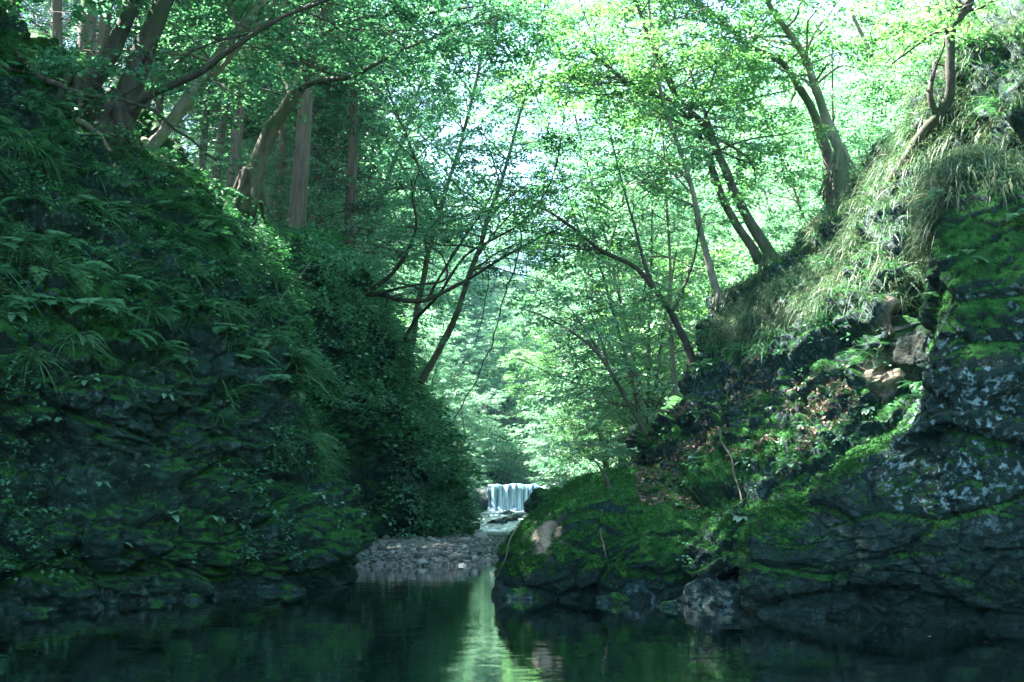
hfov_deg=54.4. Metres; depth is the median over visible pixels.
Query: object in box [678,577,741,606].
waterside rock
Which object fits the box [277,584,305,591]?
waterside stone
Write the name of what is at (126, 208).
sedge clump
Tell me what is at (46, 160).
sedge clump
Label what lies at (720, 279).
broadleaf tree
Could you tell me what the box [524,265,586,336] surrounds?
broadleaf tree
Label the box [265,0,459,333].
cedar tree
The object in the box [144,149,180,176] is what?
sedge clump
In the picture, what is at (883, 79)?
broadleaf tree
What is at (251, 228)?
fern
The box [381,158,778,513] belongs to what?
ground
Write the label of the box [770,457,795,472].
broadleaf plant
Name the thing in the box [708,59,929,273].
broadleaf tree
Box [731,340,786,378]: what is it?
sedge clump
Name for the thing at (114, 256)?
fern
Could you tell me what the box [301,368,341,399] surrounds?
sedge clump
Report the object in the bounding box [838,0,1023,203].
twisted tree
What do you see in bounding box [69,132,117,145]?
fern
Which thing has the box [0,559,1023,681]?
pool water
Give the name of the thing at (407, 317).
broadleaf tree
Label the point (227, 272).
fern
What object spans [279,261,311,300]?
dead branch
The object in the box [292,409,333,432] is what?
sedge clump
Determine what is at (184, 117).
cedar tree
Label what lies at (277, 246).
fern
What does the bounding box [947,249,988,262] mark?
broadleaf plant
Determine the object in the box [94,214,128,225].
fern
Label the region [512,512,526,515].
stream stone
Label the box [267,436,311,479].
sedge clump
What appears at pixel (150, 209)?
undergrowth
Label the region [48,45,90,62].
fern
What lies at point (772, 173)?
broadleaf tree
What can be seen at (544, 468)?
shrub
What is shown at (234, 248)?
sedge clump
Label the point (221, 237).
fern
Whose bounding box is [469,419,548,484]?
shrub
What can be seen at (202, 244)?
sedge clump
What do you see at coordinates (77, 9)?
broadleaf tree
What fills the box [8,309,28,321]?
broadleaf plant
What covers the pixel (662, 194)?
broadleaf tree
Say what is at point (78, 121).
surface root
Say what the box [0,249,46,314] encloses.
sedge clump
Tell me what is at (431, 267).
broadleaf tree
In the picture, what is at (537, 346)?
broadleaf tree
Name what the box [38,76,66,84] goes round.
fern
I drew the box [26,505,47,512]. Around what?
broadleaf plant
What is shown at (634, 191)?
broadleaf tree
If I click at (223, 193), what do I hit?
fern
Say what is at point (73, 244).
fern
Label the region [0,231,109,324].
sedge clump
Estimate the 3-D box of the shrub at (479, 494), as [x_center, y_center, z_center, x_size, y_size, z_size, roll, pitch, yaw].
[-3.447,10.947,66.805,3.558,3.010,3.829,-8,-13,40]
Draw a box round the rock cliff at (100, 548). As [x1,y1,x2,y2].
[0,0,376,610]
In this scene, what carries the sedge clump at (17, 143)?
on the rock cliff at (100, 548)
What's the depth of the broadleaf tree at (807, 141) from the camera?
56.34 m
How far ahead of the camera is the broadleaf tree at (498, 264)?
140.92 m
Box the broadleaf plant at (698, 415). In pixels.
[694,408,708,421]
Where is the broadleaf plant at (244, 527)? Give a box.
[239,523,251,532]
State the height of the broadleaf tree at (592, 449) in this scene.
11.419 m
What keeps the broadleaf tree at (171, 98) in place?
on the ground at (510, 421)
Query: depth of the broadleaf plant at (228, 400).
14.88 m
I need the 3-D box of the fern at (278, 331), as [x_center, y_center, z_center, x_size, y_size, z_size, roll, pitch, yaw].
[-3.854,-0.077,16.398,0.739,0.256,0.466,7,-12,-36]
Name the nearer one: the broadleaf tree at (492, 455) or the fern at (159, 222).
the fern at (159, 222)
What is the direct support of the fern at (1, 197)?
on the rock cliff at (100, 548)
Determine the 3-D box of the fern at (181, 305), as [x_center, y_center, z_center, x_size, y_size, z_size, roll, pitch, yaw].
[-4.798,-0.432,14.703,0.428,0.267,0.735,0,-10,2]
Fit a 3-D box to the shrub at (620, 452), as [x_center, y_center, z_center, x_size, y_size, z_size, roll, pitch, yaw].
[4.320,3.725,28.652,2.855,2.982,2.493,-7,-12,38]
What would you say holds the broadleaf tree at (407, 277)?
on the ground at (510, 421)
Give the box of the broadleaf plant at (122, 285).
[113,283,129,289]
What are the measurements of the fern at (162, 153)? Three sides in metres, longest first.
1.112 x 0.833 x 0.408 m
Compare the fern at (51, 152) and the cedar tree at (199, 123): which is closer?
the fern at (51, 152)
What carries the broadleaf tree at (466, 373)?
on the ground at (510, 421)
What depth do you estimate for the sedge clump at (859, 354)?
14.69 m
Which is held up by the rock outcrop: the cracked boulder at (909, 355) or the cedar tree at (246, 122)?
the cracked boulder at (909, 355)
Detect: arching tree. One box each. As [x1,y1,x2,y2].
[456,112,762,378]
[494,255,680,459]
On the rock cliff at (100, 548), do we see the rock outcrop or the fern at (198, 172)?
the fern at (198, 172)
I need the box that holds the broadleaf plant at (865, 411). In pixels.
[853,403,874,413]
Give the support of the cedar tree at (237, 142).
on the ground at (510, 421)
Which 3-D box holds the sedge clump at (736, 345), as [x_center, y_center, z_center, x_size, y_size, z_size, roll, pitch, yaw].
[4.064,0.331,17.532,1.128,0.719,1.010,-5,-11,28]
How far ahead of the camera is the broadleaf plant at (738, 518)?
13.16 m
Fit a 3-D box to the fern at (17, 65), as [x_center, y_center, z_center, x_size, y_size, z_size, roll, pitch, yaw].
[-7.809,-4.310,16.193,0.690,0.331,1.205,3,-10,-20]
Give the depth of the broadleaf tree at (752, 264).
44.04 m
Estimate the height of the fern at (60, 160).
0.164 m
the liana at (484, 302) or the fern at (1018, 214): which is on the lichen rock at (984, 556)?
the fern at (1018, 214)
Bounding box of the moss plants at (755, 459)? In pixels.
[626,59,1022,568]
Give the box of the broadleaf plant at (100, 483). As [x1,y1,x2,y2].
[95,481,110,487]
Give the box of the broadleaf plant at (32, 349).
[28,347,47,356]
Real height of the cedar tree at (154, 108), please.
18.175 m
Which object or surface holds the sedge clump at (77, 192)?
on the rock cliff at (100, 548)
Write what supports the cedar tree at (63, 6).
on the ground at (510, 421)
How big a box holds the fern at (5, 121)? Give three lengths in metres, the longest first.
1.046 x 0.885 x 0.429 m
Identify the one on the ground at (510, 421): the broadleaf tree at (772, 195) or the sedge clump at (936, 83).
the broadleaf tree at (772, 195)
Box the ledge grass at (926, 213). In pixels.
[891,137,1023,310]
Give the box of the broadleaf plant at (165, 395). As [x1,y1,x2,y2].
[162,393,173,400]
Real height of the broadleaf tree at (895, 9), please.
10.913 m
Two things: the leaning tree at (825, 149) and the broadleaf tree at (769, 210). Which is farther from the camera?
the broadleaf tree at (769, 210)
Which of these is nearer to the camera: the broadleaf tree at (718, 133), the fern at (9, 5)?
the fern at (9, 5)
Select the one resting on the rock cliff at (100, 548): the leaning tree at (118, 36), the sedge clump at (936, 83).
the leaning tree at (118, 36)
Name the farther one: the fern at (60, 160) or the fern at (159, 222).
the fern at (159, 222)
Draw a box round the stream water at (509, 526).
[468,510,525,531]
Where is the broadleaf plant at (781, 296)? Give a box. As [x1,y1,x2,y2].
[770,289,791,300]
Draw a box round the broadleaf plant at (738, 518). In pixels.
[723,509,747,521]
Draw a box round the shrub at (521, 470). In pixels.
[505,461,550,483]
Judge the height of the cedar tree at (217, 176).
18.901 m
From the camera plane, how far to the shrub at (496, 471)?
95.36 m
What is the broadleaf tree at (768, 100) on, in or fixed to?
on the ground at (510, 421)
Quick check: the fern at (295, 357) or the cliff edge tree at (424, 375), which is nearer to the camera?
the fern at (295, 357)
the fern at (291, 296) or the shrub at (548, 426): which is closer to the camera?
the fern at (291, 296)
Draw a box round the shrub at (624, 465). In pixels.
[595,443,635,468]
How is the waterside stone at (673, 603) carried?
in the pool water at (433, 624)
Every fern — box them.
[0,1,8,12]
[0,2,17,19]
[0,34,25,50]
[0,46,9,56]
[0,60,9,82]
[0,115,30,141]
[0,158,7,172]
[0,189,21,203]
[0,192,55,204]
[0,229,45,261]
[0,263,14,275]
[0,294,39,310]
[5,0,32,8]
[6,55,52,82]
[8,292,74,309]
[13,43,67,73]
[13,89,54,115]
[19,259,75,284]
[20,137,76,195]
[32,128,82,147]
[37,106,79,132]
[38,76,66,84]
[39,230,90,260]
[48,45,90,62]
[50,103,74,113]
[52,157,64,166]
[56,245,121,271]
[58,97,94,117]
[58,258,114,292]
[61,69,84,75]
[67,161,105,173]
[68,297,147,325]
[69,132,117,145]
[71,194,108,218]
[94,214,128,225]
[98,320,165,360]
[111,200,136,210]
[112,274,159,298]
[113,139,152,157]
[120,179,146,188]
[129,302,179,328]
[131,339,189,361]
[134,123,150,138]
[138,211,177,233]
[139,145,186,169]
[142,157,164,170]
[143,238,177,258]
[144,196,200,212]
[159,353,197,365]
[160,228,208,245]
[161,159,197,179]
[169,300,198,323]
[173,189,225,205]
[175,247,206,266]
[180,166,212,179]
[186,213,246,232]
[188,167,208,183]
[190,295,231,312]
[205,227,241,247]
[211,201,227,216]
[212,266,244,279]
[213,323,248,333]
[215,186,244,209]
[224,208,246,227]
[229,234,248,246]
[235,348,280,366]
[239,227,265,245]
[241,252,267,262]
[242,266,282,278]
[242,293,278,309]
[245,223,269,231]
[245,333,291,349]
[255,368,313,391]
[263,329,298,341]
[266,244,285,258]
[267,290,301,301]
[282,347,322,392]
[283,316,311,325]
[289,385,327,405]
[290,299,310,311]
[307,348,324,365]
[309,363,330,375]
[895,393,922,403]
[897,380,920,393]
[910,381,921,390]
[911,189,953,212]
[915,291,938,300]
[993,167,1022,177]
[1005,207,1023,221]
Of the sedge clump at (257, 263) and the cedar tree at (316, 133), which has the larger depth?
the cedar tree at (316, 133)
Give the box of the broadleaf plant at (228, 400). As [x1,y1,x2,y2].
[223,399,239,407]
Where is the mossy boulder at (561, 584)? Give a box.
[491,468,700,600]
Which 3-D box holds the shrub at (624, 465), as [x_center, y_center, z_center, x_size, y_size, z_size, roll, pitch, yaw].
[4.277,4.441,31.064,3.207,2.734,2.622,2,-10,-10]
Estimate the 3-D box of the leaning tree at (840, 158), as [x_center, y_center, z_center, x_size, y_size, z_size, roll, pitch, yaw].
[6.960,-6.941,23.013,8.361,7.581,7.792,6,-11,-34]
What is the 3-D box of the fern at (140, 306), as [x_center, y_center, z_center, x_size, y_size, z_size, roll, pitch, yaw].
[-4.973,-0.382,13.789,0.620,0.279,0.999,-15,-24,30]
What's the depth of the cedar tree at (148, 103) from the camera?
44.35 m
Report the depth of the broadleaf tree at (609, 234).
126.62 m
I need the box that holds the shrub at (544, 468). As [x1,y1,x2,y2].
[529,456,580,485]
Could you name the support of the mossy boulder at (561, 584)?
in the pool water at (433, 624)
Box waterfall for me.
[467,484,549,510]
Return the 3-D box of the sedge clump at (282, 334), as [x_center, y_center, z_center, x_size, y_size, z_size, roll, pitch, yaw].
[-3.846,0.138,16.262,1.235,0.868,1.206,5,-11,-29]
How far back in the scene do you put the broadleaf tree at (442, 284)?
112.30 m
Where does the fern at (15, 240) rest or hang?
on the rock cliff at (100, 548)
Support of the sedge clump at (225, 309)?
on the rock cliff at (100, 548)
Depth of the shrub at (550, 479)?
47.45 m
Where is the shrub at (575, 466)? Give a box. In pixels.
[568,459,615,475]
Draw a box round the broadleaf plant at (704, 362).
[689,359,711,370]
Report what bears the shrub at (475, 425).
on the ground at (510, 421)
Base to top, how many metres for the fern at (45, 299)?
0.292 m
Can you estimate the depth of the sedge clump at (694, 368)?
17.51 m
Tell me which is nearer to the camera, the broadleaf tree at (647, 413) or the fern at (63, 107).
the fern at (63, 107)
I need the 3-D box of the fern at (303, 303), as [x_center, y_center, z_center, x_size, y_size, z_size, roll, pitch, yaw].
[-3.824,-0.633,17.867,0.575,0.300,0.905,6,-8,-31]
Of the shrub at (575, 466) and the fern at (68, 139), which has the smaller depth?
the fern at (68, 139)
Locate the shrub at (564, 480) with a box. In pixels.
[552,468,594,485]
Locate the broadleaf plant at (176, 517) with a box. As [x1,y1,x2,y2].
[166,510,180,521]
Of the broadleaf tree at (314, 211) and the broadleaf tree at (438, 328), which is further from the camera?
the broadleaf tree at (438, 328)
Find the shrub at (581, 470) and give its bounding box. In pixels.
[573,454,614,474]
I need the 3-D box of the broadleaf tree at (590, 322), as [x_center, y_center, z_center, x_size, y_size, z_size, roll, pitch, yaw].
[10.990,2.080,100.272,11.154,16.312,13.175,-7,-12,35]
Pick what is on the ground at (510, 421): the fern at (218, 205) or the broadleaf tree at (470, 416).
the broadleaf tree at (470, 416)
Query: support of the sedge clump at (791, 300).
on the rock outcrop
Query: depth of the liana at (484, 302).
26.58 m
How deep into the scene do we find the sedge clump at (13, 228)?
12.95 m
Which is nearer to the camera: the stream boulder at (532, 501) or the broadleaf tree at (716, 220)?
the stream boulder at (532, 501)
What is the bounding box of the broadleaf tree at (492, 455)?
[448,415,516,485]
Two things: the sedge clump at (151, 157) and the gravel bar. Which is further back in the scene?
the gravel bar
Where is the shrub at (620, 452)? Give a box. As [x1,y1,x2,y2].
[612,439,636,457]
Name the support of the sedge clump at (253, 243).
on the rock cliff at (100, 548)
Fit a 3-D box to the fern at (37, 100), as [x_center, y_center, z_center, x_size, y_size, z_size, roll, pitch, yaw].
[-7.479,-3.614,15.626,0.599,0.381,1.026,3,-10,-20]
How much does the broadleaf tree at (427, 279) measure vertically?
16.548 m
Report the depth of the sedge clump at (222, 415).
14.41 m
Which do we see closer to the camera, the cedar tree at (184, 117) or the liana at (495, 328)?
the liana at (495, 328)
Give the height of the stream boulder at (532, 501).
1.030 m
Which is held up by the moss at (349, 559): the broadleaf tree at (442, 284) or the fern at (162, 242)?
the fern at (162, 242)
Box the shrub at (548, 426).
[538,412,578,453]
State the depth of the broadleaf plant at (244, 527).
14.19 m
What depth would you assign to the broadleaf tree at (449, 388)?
62.20 m
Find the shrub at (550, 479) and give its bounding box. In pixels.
[534,470,585,487]
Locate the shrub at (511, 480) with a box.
[470,440,533,485]
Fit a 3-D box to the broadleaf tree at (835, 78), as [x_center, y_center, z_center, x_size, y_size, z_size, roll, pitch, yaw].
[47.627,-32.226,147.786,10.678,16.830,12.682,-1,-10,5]
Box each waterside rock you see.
[622,581,657,601]
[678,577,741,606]
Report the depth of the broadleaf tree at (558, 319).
119.48 m
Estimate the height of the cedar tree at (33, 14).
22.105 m
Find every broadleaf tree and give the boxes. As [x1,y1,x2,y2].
[8,0,147,26]
[70,0,430,259]
[120,0,467,323]
[180,126,229,177]
[188,0,501,333]
[204,124,333,224]
[227,0,569,323]
[383,254,441,324]
[384,171,444,254]
[389,189,472,306]
[389,294,421,355]
[395,136,465,213]
[395,221,464,310]
[397,306,475,396]
[402,252,476,348]
[405,325,465,395]
[406,309,484,420]
[406,310,469,394]
[423,381,463,410]
[426,192,487,271]
[427,232,496,333]
[430,201,482,304]
[430,354,474,403]
[434,326,522,424]
[440,305,540,423]
[440,386,504,471]
[441,384,510,471]
[448,415,516,485]
[449,264,523,378]
[450,169,515,281]
[453,23,764,465]
[462,218,521,316]
[468,293,528,367]
[476,195,558,307]
[479,289,555,397]
[486,325,583,424]
[495,135,770,459]
[495,206,563,316]
[496,291,547,345]
[497,349,577,455]
[507,309,576,399]
[514,395,575,485]
[518,227,572,295]
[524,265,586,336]
[525,311,665,468]
[525,367,587,470]
[530,283,587,362]
[531,264,724,463]
[539,219,644,318]
[545,400,595,464]
[556,179,636,277]
[557,185,603,270]
[560,384,616,454]
[561,207,634,289]
[562,293,615,374]
[563,323,614,379]
[564,278,613,375]
[565,287,694,438]
[567,233,751,440]
[579,195,657,298]
[579,239,647,314]
[593,234,781,411]
[600,148,662,230]
[602,225,662,301]
[624,255,757,374]
[626,179,691,251]
[631,150,675,220]
[663,165,737,254]
[664,96,747,196]
[667,9,902,314]
[671,212,751,278]
[678,0,911,274]
[678,244,759,286]
[689,184,775,271]
[690,238,749,282]
[695,128,762,236]
[706,193,813,281]
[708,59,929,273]
[713,171,792,280]
[719,99,776,180]
[726,191,782,242]
[729,168,816,249]
[741,67,795,167]
[745,39,943,237]
[754,72,905,202]
[756,157,813,207]
[763,19,939,230]
[767,66,901,251]
[788,0,978,156]
[804,56,868,111]
[813,64,857,97]
[819,0,1020,85]
[823,51,926,99]
[824,45,890,99]
[840,0,1014,123]
[840,43,931,135]
[842,0,1008,132]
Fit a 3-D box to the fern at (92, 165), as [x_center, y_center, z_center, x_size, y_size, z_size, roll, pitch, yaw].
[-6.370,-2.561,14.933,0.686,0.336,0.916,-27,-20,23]
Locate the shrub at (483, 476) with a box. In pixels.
[471,474,496,505]
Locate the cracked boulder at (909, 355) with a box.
[893,324,927,381]
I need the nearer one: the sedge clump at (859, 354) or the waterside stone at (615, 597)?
the waterside stone at (615, 597)
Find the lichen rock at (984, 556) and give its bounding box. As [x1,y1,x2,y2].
[735,161,1023,626]
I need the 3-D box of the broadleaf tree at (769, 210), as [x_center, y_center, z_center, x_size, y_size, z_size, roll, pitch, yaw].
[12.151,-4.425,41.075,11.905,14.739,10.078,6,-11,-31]
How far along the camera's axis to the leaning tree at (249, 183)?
20.57 m
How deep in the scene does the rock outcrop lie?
15.82 m
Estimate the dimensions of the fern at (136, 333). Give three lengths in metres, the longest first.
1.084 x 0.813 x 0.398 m
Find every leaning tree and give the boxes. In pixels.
[0,0,497,220]
[17,0,431,151]
[52,0,299,118]
[160,0,596,223]
[485,0,835,271]
[594,0,889,207]
[671,0,938,199]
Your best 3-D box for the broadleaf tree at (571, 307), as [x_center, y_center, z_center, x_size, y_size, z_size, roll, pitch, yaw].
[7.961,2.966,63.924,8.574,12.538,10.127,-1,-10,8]
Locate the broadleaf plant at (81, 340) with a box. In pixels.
[80,334,94,346]
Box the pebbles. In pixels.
[355,531,507,565]
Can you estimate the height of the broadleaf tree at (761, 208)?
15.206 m
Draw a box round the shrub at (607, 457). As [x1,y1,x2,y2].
[589,441,636,468]
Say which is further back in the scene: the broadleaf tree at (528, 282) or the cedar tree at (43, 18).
the broadleaf tree at (528, 282)
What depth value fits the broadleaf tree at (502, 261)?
144.34 m
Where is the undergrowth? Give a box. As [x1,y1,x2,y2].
[0,0,322,377]
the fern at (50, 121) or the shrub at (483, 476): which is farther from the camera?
the shrub at (483, 476)
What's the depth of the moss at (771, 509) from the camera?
11.27 m
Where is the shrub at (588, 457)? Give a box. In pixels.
[563,454,630,478]
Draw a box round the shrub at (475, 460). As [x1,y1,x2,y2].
[453,434,487,481]
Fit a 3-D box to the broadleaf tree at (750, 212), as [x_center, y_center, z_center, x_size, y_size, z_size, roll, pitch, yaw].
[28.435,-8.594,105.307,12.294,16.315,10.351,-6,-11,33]
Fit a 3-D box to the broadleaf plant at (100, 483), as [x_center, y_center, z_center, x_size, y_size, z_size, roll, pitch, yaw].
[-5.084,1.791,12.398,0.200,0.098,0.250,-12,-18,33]
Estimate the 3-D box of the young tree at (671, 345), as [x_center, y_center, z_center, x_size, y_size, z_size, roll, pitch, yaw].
[3.927,-1.161,24.738,5.026,9.257,5.265,0,-10,0]
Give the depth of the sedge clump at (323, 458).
16.37 m
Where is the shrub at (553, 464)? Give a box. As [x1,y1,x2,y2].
[542,453,594,477]
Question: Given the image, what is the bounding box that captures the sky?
[22,0,1014,278]
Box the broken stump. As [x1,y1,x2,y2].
[593,460,610,487]
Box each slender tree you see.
[279,0,576,377]
[476,0,763,423]
[564,0,793,315]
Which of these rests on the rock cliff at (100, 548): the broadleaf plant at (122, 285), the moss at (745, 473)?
the broadleaf plant at (122, 285)
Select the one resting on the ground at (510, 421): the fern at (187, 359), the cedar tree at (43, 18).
the cedar tree at (43, 18)
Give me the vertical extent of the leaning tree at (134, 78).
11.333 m
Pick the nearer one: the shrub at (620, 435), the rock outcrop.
the rock outcrop
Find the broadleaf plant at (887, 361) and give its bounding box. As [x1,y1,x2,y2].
[869,360,891,368]
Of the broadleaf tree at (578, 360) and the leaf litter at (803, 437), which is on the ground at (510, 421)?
the broadleaf tree at (578, 360)
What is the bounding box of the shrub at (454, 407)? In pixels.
[428,379,461,432]
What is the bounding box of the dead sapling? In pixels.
[850,7,873,56]
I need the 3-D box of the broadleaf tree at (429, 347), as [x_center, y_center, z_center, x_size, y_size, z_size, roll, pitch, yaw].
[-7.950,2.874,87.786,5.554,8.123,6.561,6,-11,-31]
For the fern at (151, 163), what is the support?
on the rock cliff at (100, 548)
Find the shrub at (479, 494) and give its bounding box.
[469,484,489,505]
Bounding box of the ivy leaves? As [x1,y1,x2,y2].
[0,25,376,584]
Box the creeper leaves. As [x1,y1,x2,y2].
[291,223,490,538]
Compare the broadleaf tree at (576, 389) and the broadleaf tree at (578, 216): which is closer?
the broadleaf tree at (576, 389)
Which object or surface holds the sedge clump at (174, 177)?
on the rock cliff at (100, 548)
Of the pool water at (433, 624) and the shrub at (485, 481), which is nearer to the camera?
the pool water at (433, 624)
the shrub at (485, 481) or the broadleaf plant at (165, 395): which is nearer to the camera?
the broadleaf plant at (165, 395)
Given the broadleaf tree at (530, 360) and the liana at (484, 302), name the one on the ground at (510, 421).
the broadleaf tree at (530, 360)
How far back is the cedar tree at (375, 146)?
44.21 m
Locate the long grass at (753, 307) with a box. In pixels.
[685,0,1023,358]
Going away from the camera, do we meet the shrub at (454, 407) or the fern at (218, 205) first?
the fern at (218, 205)
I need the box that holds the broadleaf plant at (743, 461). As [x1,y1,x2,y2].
[734,456,749,464]
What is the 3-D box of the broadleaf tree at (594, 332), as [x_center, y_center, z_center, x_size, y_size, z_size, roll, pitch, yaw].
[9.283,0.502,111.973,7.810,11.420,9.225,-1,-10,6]
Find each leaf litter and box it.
[632,464,700,511]
[653,271,865,469]
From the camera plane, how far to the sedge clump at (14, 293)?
12.53 m
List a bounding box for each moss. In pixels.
[0,7,380,587]
[493,465,703,584]
[635,10,1023,574]
[733,160,1023,600]
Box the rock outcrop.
[625,0,1023,581]
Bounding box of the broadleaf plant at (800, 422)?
[789,421,808,428]
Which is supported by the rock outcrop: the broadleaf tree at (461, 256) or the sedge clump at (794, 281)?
the sedge clump at (794, 281)
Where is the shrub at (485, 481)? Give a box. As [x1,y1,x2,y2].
[464,478,491,507]
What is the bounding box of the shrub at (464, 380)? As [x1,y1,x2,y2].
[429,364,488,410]
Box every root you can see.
[14,51,217,160]
[74,117,111,152]
[496,524,519,576]
[600,509,617,587]
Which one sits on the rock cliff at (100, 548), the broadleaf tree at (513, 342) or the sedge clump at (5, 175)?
the sedge clump at (5, 175)
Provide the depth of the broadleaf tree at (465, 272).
123.55 m
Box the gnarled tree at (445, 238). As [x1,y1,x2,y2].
[356,77,637,366]
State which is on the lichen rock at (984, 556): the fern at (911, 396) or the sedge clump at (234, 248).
the fern at (911, 396)
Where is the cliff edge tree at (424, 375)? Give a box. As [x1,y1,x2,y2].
[338,0,632,402]
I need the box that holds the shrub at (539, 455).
[525,430,570,467]
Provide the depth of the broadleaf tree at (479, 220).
153.46 m
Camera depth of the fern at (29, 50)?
17.05 m
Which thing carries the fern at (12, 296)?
on the rock cliff at (100, 548)
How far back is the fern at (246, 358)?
15.20 m
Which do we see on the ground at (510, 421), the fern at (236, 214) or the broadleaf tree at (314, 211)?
the broadleaf tree at (314, 211)
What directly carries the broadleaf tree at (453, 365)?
on the ground at (510, 421)
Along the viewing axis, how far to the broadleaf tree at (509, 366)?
50.55 m
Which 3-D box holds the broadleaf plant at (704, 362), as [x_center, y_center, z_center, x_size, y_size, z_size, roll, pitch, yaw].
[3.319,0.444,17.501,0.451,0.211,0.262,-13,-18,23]
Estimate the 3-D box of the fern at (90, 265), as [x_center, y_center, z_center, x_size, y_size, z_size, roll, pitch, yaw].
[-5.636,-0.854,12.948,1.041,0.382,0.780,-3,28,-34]
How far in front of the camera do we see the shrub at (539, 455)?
99.33 m
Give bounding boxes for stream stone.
[487,518,507,523]
[501,515,517,520]
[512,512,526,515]
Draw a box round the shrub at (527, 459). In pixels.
[508,437,548,472]
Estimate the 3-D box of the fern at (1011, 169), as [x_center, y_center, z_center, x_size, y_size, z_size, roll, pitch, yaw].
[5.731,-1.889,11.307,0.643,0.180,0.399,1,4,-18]
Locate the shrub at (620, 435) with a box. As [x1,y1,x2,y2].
[596,431,635,462]
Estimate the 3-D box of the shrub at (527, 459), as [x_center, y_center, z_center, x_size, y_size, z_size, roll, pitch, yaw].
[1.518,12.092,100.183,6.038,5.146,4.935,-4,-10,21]
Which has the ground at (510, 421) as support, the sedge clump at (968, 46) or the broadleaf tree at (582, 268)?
the broadleaf tree at (582, 268)
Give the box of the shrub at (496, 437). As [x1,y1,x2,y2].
[470,427,522,475]
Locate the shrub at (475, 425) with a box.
[450,417,494,446]
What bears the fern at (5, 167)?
on the moss at (349, 559)
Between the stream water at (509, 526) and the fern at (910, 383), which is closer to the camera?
the fern at (910, 383)
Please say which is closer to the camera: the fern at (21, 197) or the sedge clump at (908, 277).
the fern at (21, 197)
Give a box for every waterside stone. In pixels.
[22,607,50,613]
[149,599,162,604]
[183,593,203,600]
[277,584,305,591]
[503,587,540,599]
[595,592,629,602]
[656,600,680,606]
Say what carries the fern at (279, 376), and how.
on the rock cliff at (100, 548)
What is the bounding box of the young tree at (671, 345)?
[572,101,760,396]
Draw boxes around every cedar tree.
[6,0,78,50]
[20,0,80,48]
[23,0,118,64]
[25,0,47,29]
[30,0,76,45]
[40,1,104,87]
[43,0,110,66]
[46,2,219,113]
[71,0,152,81]
[95,0,119,86]
[97,0,191,117]
[109,0,201,124]
[115,16,198,160]
[117,0,216,152]
[125,3,198,151]
[145,0,272,177]
[169,0,295,189]
[173,106,231,145]
[185,107,229,174]
[192,39,296,178]
[200,17,295,198]
[201,0,338,196]
[204,0,416,227]
[221,1,349,221]
[243,2,384,229]
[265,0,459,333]
[286,8,399,241]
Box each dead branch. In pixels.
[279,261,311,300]
[719,429,742,511]
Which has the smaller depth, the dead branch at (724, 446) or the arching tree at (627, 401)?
the dead branch at (724, 446)
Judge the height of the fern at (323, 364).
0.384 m
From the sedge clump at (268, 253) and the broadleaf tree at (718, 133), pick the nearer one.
the sedge clump at (268, 253)
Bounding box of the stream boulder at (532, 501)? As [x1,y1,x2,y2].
[524,486,559,513]
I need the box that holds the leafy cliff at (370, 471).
[257,219,461,538]
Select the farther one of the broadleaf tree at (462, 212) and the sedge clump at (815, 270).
the broadleaf tree at (462, 212)
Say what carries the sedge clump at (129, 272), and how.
on the rock cliff at (100, 548)
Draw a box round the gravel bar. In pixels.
[356,532,509,565]
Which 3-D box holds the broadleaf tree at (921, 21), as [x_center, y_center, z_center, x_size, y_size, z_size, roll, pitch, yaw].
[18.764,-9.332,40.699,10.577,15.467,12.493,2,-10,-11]
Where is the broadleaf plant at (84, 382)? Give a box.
[73,374,99,385]
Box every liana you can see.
[444,228,521,426]
[467,243,489,358]
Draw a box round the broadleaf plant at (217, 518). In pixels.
[213,516,224,522]
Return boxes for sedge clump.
[0,108,23,126]
[0,127,90,199]
[0,159,32,193]
[0,221,36,256]
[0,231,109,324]
[0,235,70,282]
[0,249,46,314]
[0,281,57,318]
[0,301,59,352]
[0,341,77,403]
[17,151,84,191]
[39,326,120,375]
[53,195,101,230]
[57,181,102,206]
[66,153,144,206]
[72,262,130,289]
[75,198,131,241]
[92,252,185,317]
[95,192,159,229]
[103,153,165,188]
[111,377,153,401]
[112,222,161,251]
[125,306,194,348]
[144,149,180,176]
[149,274,197,315]
[152,229,230,277]
[155,235,200,258]
[159,351,197,376]
[161,256,229,298]
[166,171,189,184]
[181,312,227,334]
[189,203,265,259]
[189,376,289,424]
[195,295,263,337]
[197,407,253,437]
[198,244,269,305]
[210,327,275,364]
[221,239,257,261]
[225,286,271,307]
[237,255,287,290]
[240,229,288,266]
[244,295,314,332]
[251,325,310,371]
[252,263,331,314]
[254,243,294,278]
[261,294,313,331]
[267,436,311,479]
[269,418,348,481]
[282,357,334,402]
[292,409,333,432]
[300,364,333,396]
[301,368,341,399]
[312,450,356,487]
[683,325,719,349]
[685,362,715,388]
[693,343,738,364]
[713,341,750,363]
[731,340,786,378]
[735,315,761,328]
[751,328,787,346]
[773,276,805,288]
[781,290,804,314]
[792,304,842,333]
[794,253,848,283]
[796,264,827,279]
[830,345,892,376]
[878,264,926,294]
[890,123,918,149]
[908,279,927,308]
[910,74,957,105]
[947,90,1003,137]
[955,36,1000,60]
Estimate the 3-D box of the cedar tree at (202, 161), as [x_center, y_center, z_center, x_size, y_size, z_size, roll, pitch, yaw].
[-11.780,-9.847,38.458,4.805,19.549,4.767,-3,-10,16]
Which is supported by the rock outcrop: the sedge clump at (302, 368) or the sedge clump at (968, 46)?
the sedge clump at (968, 46)
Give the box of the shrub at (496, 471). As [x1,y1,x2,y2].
[464,434,499,479]
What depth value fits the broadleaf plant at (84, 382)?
12.56 m

